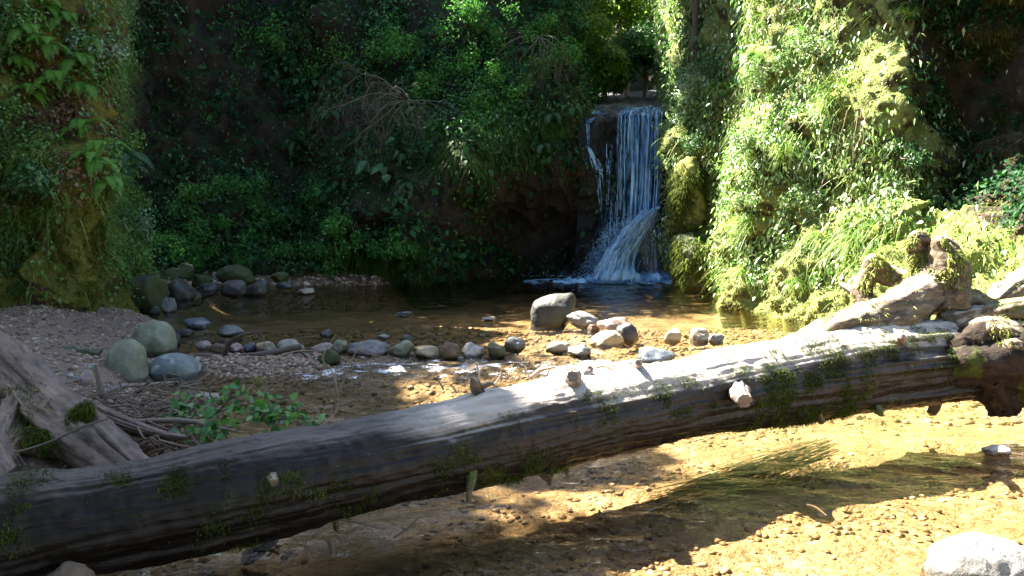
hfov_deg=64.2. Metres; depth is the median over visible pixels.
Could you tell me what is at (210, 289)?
boulder
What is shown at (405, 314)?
stone
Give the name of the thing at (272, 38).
shrub
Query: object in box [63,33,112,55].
fern
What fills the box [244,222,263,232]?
fern
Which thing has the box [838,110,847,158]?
hanging root
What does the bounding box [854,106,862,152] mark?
hanging root
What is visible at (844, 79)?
grass on right cliff
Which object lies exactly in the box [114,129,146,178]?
shrub
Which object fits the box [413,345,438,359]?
stone
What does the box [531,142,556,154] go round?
fern
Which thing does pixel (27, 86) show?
fern
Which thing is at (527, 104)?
fern
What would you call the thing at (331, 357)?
stone
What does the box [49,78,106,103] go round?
fern
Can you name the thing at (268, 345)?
stone
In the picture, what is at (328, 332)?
stone
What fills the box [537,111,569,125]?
fern
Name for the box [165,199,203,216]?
fern
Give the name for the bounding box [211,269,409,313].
leaf litter
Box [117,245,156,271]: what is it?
shrub
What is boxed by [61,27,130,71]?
shrub
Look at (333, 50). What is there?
shrub
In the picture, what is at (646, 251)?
boulder
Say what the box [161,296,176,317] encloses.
boulder
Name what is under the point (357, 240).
shrub
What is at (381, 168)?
broadleaf plant
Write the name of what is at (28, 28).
fern
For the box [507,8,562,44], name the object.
shrub
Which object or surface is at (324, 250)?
shrub
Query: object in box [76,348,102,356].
boulder
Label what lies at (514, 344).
stone
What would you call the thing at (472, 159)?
grass tuft
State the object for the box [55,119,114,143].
fern
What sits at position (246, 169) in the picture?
fern
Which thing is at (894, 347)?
fallen log
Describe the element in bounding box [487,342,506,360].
stone
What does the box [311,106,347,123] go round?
fern
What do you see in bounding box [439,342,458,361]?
stone
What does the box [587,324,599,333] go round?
stone
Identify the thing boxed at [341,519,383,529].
stick
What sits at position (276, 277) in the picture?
boulder
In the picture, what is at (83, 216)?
moss on left cliff
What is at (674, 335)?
stone
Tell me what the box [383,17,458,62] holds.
shrub
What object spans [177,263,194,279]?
boulder
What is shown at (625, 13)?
tree
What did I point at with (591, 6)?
tree
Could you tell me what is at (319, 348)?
stone
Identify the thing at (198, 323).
stone
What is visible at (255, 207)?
shrub
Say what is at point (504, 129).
grass tuft
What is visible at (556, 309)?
boulder
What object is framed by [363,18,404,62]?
shrub
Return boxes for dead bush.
[95,0,153,51]
[307,59,484,171]
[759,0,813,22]
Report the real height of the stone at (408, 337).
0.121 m
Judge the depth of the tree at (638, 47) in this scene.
29.59 m
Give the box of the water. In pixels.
[137,272,1023,575]
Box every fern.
[0,52,39,73]
[6,23,61,45]
[11,83,56,107]
[18,35,76,60]
[22,0,62,20]
[29,70,87,95]
[47,11,94,32]
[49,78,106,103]
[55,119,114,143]
[58,52,115,79]
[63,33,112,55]
[66,151,120,178]
[74,140,132,160]
[90,175,139,201]
[116,163,148,183]
[118,151,153,182]
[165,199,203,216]
[226,167,254,179]
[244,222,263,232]
[262,203,298,220]
[271,137,306,155]
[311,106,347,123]
[343,62,373,79]
[383,149,413,163]
[391,180,420,193]
[411,48,435,59]
[417,144,437,157]
[446,102,470,117]
[468,86,498,100]
[493,75,518,90]
[501,43,534,60]
[509,96,535,111]
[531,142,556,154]
[534,80,559,94]
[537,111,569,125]
[562,105,587,116]
[695,51,716,61]
[704,79,732,95]
[737,52,762,68]
[780,26,809,40]
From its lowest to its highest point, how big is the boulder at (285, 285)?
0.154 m
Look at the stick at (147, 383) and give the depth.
6.20 m
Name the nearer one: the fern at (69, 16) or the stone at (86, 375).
the stone at (86, 375)
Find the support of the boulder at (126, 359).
on the ground at (886, 554)
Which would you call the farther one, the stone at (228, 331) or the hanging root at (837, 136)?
the hanging root at (837, 136)
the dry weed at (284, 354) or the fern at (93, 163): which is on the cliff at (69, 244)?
the fern at (93, 163)
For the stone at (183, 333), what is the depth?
10.75 m
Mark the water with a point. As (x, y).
(471, 324)
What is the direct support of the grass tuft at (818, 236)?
on the cliff at (1005, 87)
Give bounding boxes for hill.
[573,0,656,91]
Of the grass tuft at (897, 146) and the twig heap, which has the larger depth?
the grass tuft at (897, 146)
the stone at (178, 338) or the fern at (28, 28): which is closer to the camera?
the stone at (178, 338)
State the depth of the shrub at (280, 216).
19.41 m
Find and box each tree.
[570,0,614,16]
[579,0,657,98]
[582,13,629,103]
[609,12,661,98]
[689,0,698,70]
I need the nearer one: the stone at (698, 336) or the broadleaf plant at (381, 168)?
the stone at (698, 336)
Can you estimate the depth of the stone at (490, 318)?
12.15 m
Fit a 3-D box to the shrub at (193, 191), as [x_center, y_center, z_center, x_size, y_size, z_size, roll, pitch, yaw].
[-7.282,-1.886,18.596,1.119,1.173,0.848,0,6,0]
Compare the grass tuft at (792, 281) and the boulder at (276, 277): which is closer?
the grass tuft at (792, 281)
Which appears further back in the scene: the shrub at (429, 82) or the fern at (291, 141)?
the fern at (291, 141)
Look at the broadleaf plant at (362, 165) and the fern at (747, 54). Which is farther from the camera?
the broadleaf plant at (362, 165)
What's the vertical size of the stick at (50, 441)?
0.174 m
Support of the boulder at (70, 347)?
on the ground at (886, 554)
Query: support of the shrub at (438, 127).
on the cliff back at (530, 237)
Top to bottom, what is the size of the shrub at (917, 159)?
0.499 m
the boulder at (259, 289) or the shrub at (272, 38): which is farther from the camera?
the shrub at (272, 38)
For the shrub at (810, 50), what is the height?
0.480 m
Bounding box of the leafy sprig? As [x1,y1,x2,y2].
[160,378,324,446]
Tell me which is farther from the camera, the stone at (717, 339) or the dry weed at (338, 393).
the stone at (717, 339)
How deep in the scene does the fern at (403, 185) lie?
17.26 m
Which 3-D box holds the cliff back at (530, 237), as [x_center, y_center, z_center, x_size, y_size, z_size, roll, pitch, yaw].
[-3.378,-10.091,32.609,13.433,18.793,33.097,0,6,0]
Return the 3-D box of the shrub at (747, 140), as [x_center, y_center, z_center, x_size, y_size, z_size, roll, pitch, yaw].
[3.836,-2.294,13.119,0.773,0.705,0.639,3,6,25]
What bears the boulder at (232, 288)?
in the water
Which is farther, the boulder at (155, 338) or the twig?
the boulder at (155, 338)
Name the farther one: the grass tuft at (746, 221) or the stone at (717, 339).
the grass tuft at (746, 221)
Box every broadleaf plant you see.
[355,161,373,174]
[372,163,390,182]
[392,189,406,206]
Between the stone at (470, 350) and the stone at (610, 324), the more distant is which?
the stone at (610, 324)
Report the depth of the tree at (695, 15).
18.13 m
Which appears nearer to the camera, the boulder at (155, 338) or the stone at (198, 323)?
the boulder at (155, 338)
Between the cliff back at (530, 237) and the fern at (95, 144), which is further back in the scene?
the cliff back at (530, 237)
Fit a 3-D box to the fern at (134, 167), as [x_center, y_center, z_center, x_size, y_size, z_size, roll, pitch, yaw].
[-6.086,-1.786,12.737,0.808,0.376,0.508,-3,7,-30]
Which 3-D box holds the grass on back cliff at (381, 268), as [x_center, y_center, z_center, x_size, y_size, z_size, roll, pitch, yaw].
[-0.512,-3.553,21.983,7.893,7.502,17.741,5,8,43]
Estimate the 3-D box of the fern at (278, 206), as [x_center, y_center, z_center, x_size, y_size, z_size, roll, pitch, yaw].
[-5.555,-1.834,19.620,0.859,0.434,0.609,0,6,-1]
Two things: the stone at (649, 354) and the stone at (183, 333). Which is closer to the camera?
the stone at (649, 354)
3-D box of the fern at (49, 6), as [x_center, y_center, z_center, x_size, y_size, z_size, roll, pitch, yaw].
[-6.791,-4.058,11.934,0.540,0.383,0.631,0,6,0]
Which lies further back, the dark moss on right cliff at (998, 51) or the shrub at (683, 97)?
the shrub at (683, 97)
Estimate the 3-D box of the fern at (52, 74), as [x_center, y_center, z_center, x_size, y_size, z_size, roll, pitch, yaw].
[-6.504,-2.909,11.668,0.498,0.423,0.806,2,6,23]
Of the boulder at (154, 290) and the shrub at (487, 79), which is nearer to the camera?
the boulder at (154, 290)
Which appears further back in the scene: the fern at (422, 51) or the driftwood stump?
the fern at (422, 51)
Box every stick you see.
[8,418,107,452]
[82,396,108,406]
[94,363,107,399]
[105,380,178,392]
[133,417,233,428]
[135,379,152,393]
[195,421,247,433]
[323,536,335,557]
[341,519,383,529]
[393,518,417,537]
[530,361,555,379]
[806,504,826,515]
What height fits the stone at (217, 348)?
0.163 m
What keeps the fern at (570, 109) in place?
on the grass on back cliff at (381, 268)
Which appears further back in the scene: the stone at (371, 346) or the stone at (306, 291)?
the stone at (306, 291)
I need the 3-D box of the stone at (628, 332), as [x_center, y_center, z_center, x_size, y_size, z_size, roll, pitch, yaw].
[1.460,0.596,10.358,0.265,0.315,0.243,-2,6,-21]
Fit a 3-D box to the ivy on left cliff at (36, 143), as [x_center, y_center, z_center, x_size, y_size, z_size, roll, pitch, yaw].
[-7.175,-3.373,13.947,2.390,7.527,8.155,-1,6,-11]
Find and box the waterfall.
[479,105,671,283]
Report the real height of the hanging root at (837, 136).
0.628 m
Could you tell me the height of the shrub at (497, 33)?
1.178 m
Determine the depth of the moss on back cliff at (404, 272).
18.38 m
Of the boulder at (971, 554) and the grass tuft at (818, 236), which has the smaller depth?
the boulder at (971, 554)
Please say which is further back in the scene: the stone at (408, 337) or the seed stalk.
the stone at (408, 337)
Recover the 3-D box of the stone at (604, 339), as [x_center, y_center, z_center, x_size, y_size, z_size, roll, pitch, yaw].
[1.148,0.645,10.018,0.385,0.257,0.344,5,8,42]
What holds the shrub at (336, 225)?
on the cliff back at (530, 237)
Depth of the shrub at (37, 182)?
10.74 m
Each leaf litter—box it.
[89,392,228,457]
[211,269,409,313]
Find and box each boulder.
[47,560,94,575]
[63,345,77,350]
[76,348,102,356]
[105,338,148,382]
[127,273,169,318]
[130,320,177,357]
[148,353,202,388]
[160,267,180,279]
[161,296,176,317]
[168,278,202,309]
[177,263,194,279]
[191,274,213,288]
[196,282,219,299]
[215,264,255,285]
[220,279,246,299]
[245,280,268,300]
[270,272,288,282]
[275,282,294,289]
[530,293,575,330]
[635,226,665,301]
[665,156,710,235]
[666,231,723,295]
[920,532,1023,575]
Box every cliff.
[0,0,166,319]
[0,0,168,310]
[0,0,173,311]
[0,21,130,276]
[0,146,147,312]
[126,0,613,290]
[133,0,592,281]
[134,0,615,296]
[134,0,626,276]
[153,65,597,296]
[276,15,591,284]
[648,0,1023,309]
[649,0,1023,311]
[651,0,1023,332]
[653,0,760,152]
[656,1,1023,323]
[885,0,1023,236]
[890,0,1023,233]
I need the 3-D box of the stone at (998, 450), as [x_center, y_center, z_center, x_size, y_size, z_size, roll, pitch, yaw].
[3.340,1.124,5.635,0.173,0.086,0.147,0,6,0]
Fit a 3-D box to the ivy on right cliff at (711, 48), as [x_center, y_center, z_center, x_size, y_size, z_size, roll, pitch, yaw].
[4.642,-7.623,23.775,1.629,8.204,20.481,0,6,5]
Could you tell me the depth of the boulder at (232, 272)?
16.71 m
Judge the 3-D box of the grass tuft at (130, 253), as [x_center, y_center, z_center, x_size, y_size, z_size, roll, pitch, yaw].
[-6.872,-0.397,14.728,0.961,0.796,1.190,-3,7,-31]
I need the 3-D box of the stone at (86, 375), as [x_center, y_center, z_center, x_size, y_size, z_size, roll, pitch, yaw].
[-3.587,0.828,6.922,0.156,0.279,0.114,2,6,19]
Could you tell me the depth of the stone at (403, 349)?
9.25 m
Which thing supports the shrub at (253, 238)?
on the cliff back at (530, 237)
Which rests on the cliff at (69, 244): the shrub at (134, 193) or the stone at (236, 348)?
the shrub at (134, 193)
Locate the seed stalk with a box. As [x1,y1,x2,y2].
[241,375,263,399]
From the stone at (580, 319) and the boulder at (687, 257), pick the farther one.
the boulder at (687, 257)
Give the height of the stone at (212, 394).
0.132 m
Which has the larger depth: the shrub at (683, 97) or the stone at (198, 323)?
the shrub at (683, 97)
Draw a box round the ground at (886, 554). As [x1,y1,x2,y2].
[0,270,1023,575]
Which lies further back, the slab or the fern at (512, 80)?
the fern at (512, 80)
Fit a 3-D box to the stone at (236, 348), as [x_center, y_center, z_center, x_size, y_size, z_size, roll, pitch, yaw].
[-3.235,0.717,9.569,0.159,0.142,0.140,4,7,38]
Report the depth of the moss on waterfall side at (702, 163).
17.67 m
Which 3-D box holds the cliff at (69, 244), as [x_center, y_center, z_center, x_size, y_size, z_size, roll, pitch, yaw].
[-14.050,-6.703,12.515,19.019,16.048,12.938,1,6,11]
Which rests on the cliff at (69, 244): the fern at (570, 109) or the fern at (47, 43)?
the fern at (47, 43)
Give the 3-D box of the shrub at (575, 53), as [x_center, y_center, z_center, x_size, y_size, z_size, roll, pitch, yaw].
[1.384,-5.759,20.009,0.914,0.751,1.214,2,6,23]
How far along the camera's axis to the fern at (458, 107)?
18.69 m
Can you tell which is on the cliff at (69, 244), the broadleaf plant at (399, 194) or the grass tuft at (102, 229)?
the grass tuft at (102, 229)
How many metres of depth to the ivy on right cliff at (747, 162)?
13.07 m
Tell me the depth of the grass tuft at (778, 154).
12.69 m
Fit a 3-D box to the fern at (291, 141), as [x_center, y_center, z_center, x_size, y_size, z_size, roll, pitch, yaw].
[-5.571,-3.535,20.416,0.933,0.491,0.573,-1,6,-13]
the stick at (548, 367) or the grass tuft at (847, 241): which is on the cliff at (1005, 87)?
the grass tuft at (847, 241)
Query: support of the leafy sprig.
on the twig heap
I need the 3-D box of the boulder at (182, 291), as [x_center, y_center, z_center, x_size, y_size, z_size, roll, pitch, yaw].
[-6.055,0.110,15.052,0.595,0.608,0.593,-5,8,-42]
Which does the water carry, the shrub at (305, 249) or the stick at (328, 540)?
the stick at (328, 540)
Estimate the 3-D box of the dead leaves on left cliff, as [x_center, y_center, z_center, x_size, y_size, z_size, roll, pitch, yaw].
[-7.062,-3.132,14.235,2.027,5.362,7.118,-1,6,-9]
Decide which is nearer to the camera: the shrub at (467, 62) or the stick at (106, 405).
the stick at (106, 405)
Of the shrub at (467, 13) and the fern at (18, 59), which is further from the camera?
the shrub at (467, 13)
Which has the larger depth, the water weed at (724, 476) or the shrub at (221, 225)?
the shrub at (221, 225)
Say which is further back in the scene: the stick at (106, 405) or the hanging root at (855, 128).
the hanging root at (855, 128)
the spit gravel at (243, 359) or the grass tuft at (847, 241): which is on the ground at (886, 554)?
the spit gravel at (243, 359)
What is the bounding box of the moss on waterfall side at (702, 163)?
[658,98,736,258]
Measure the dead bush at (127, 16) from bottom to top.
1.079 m
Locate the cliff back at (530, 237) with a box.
[122,0,618,309]
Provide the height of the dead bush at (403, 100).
3.246 m
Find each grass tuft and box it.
[1,279,34,309]
[15,206,74,257]
[93,218,142,260]
[122,244,139,262]
[451,151,499,193]
[488,121,513,147]
[718,213,762,254]
[724,268,755,292]
[758,142,803,186]
[777,275,807,298]
[792,229,827,260]
[798,87,852,139]
[816,230,869,277]
[873,137,908,162]
[880,6,932,30]
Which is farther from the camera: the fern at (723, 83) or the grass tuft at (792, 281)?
the fern at (723, 83)
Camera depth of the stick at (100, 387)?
6.13 m
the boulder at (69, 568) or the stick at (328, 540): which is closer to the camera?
the boulder at (69, 568)
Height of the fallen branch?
0.417 m
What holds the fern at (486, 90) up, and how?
attached to the cliff back at (530, 237)
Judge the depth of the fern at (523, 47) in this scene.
20.00 m
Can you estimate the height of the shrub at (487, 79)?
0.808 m
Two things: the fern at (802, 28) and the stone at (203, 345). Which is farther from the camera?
the fern at (802, 28)
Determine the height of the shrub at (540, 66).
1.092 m
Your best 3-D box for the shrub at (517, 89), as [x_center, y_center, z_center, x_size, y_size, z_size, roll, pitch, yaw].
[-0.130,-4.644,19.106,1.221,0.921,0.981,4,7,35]
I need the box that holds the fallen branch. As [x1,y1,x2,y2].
[148,331,308,359]
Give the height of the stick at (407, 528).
0.066 m
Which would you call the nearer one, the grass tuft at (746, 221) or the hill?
the grass tuft at (746, 221)
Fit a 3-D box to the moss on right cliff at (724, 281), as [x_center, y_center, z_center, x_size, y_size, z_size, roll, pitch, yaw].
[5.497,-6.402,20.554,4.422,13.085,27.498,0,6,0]
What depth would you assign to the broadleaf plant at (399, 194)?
17.46 m
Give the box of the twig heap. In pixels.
[66,373,227,455]
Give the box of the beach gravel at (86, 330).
[0,303,392,468]
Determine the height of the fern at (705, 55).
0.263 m
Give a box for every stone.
[80,369,95,386]
[149,306,159,317]
[175,329,193,337]
[176,333,180,347]
[184,317,210,330]
[193,392,223,404]
[195,340,211,350]
[211,343,224,353]
[218,325,244,338]
[229,343,243,352]
[243,342,256,352]
[256,341,275,351]
[277,339,305,353]
[297,288,314,295]
[308,342,332,352]
[317,349,340,365]
[320,328,333,338]
[332,340,347,353]
[347,340,390,356]
[377,334,390,339]
[389,340,413,358]
[395,311,411,317]
[400,334,413,342]
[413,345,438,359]
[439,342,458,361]
[461,342,484,360]
[481,316,495,321]
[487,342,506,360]
[504,336,525,354]
[546,341,569,354]
[566,311,598,330]
[567,343,590,359]
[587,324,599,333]
[589,330,623,350]
[597,317,629,330]
[616,323,638,346]
[636,346,675,363]
[663,328,681,345]
[690,328,708,346]
[707,334,724,345]
[981,444,1011,456]
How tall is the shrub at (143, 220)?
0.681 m
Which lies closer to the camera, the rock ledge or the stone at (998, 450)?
the stone at (998, 450)
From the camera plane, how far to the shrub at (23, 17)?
11.59 m
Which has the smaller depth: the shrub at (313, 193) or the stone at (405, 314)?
the stone at (405, 314)
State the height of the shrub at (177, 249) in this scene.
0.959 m
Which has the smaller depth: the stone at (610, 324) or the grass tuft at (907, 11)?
the stone at (610, 324)
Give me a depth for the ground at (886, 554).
5.14 m
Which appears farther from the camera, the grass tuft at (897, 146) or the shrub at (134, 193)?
the shrub at (134, 193)
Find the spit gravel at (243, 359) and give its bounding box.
[92,352,338,386]
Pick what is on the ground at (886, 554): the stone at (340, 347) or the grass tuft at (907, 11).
the stone at (340, 347)
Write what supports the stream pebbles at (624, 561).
on the ground at (886, 554)
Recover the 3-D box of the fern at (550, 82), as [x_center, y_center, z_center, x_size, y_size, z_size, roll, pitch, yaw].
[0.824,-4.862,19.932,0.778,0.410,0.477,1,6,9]
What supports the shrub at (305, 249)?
on the cliff back at (530, 237)
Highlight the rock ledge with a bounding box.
[574,90,671,301]
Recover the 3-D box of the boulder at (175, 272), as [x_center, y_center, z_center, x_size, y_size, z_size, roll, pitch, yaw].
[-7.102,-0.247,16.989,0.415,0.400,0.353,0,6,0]
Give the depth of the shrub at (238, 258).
18.44 m
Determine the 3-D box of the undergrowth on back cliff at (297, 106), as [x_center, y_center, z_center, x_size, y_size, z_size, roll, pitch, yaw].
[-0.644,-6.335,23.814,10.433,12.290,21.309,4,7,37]
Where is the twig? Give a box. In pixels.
[436,371,443,389]
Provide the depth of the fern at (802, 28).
13.37 m
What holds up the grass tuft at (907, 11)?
attached to the cliff at (1005, 87)
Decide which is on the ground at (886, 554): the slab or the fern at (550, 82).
the slab
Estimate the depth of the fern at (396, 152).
17.77 m
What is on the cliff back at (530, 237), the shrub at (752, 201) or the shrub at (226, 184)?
the shrub at (226, 184)
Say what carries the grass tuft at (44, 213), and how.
on the cliff at (69, 244)
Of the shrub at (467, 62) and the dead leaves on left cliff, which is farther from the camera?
the shrub at (467, 62)
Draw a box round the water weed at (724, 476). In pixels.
[603,438,839,523]
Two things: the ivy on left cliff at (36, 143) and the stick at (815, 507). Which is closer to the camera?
the stick at (815, 507)
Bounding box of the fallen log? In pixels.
[0,229,1023,575]
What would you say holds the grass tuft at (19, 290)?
on the cliff at (69, 244)
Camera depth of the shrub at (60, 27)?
11.91 m
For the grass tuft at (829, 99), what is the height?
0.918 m
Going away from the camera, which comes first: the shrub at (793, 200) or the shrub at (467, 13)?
the shrub at (793, 200)
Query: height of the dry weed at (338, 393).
0.501 m
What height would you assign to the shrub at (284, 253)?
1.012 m
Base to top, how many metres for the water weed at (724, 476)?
0.098 m
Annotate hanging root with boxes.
[836,119,841,160]
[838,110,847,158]
[853,111,858,147]
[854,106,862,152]
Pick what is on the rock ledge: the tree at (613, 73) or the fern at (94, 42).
the tree at (613, 73)
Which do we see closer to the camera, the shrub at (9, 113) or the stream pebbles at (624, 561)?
the stream pebbles at (624, 561)
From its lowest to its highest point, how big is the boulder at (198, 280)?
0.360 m
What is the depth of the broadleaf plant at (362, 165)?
17.67 m
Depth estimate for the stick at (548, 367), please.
5.00 m
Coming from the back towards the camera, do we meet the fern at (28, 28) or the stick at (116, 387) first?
the fern at (28, 28)
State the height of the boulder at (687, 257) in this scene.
1.387 m
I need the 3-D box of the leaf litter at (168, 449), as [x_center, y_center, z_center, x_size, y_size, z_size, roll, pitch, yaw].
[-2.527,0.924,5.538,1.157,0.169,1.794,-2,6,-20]
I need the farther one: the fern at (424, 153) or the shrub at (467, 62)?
the shrub at (467, 62)
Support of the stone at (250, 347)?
in the water
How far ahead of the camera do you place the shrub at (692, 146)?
17.35 m
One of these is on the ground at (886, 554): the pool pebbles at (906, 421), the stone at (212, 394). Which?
the pool pebbles at (906, 421)
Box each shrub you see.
[0,0,51,47]
[0,94,53,137]
[2,157,56,199]
[36,13,100,67]
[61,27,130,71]
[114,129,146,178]
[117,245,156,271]
[125,183,152,209]
[130,207,157,240]
[148,230,199,264]
[165,179,217,225]
[183,202,234,245]
[184,236,220,277]
[208,172,271,203]
[215,224,265,250]
[232,248,252,267]
[243,189,286,222]
[252,207,307,234]
[253,9,289,53]
[264,239,300,265]
[293,229,324,260]
[297,168,332,212]
[304,25,355,80]
[309,237,355,276]
[320,207,352,239]
[332,229,382,258]
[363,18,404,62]
[379,227,420,260]
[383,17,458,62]
[406,69,443,107]
[420,118,448,139]
[425,0,489,39]
[431,38,485,79]
[461,86,494,123]
[469,0,537,50]
[474,57,511,89]
[483,35,577,104]
[489,69,534,108]
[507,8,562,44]
[518,50,557,92]
[546,37,586,68]
[667,65,703,126]
[677,127,706,156]
[690,54,725,84]
[714,189,761,222]
[725,125,773,166]
[739,48,795,93]
[777,178,827,213]
[780,28,839,61]
[885,138,934,171]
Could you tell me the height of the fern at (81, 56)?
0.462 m
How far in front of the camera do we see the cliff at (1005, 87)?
12.24 m
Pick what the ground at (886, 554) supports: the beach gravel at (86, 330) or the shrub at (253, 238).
the beach gravel at (86, 330)
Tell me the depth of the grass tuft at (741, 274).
13.35 m
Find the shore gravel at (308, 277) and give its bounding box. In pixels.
[171,269,392,287]
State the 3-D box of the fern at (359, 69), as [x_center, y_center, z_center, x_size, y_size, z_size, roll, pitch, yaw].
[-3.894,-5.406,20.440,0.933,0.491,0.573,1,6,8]
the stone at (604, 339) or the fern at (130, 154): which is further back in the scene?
the fern at (130, 154)
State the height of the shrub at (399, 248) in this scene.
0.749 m
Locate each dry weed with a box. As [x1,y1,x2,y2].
[259,350,322,375]
[319,336,395,425]
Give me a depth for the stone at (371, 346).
9.34 m
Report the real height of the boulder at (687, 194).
1.777 m
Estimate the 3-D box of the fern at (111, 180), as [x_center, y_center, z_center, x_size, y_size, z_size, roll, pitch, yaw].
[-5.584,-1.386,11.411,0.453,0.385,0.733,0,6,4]
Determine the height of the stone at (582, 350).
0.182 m
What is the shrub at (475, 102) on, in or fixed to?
on the cliff back at (530, 237)
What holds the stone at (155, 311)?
on the water
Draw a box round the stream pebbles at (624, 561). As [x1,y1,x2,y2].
[137,422,1023,575]
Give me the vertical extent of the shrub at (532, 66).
2.506 m
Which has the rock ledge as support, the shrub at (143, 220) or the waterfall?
the waterfall
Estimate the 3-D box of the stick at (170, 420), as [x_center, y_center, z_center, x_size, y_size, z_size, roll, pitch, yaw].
[-2.268,0.901,5.149,1.145,0.190,0.118,1,6,14]
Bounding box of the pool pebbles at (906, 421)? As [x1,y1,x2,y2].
[148,325,1023,428]
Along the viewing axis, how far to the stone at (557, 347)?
9.49 m
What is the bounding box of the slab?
[240,540,278,565]
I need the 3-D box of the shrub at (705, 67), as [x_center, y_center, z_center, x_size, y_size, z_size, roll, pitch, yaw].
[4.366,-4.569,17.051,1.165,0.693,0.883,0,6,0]
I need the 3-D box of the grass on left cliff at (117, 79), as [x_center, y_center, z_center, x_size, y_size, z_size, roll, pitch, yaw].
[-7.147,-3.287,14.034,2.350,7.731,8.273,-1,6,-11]
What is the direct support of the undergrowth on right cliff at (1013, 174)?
on the cliff at (1005, 87)
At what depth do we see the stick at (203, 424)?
4.98 m
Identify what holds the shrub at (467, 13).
on the cliff back at (530, 237)
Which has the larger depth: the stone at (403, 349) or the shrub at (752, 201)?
the shrub at (752, 201)
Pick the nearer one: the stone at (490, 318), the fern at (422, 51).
the stone at (490, 318)
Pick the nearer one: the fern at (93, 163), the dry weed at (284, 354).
the dry weed at (284, 354)
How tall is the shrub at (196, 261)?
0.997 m
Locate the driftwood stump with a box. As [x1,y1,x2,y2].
[0,330,188,473]
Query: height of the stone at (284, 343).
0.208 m
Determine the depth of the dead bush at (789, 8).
13.55 m
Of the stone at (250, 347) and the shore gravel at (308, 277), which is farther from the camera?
the shore gravel at (308, 277)
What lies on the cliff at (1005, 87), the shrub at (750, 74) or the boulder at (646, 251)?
the shrub at (750, 74)
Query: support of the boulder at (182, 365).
on the ground at (886, 554)
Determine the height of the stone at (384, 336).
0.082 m

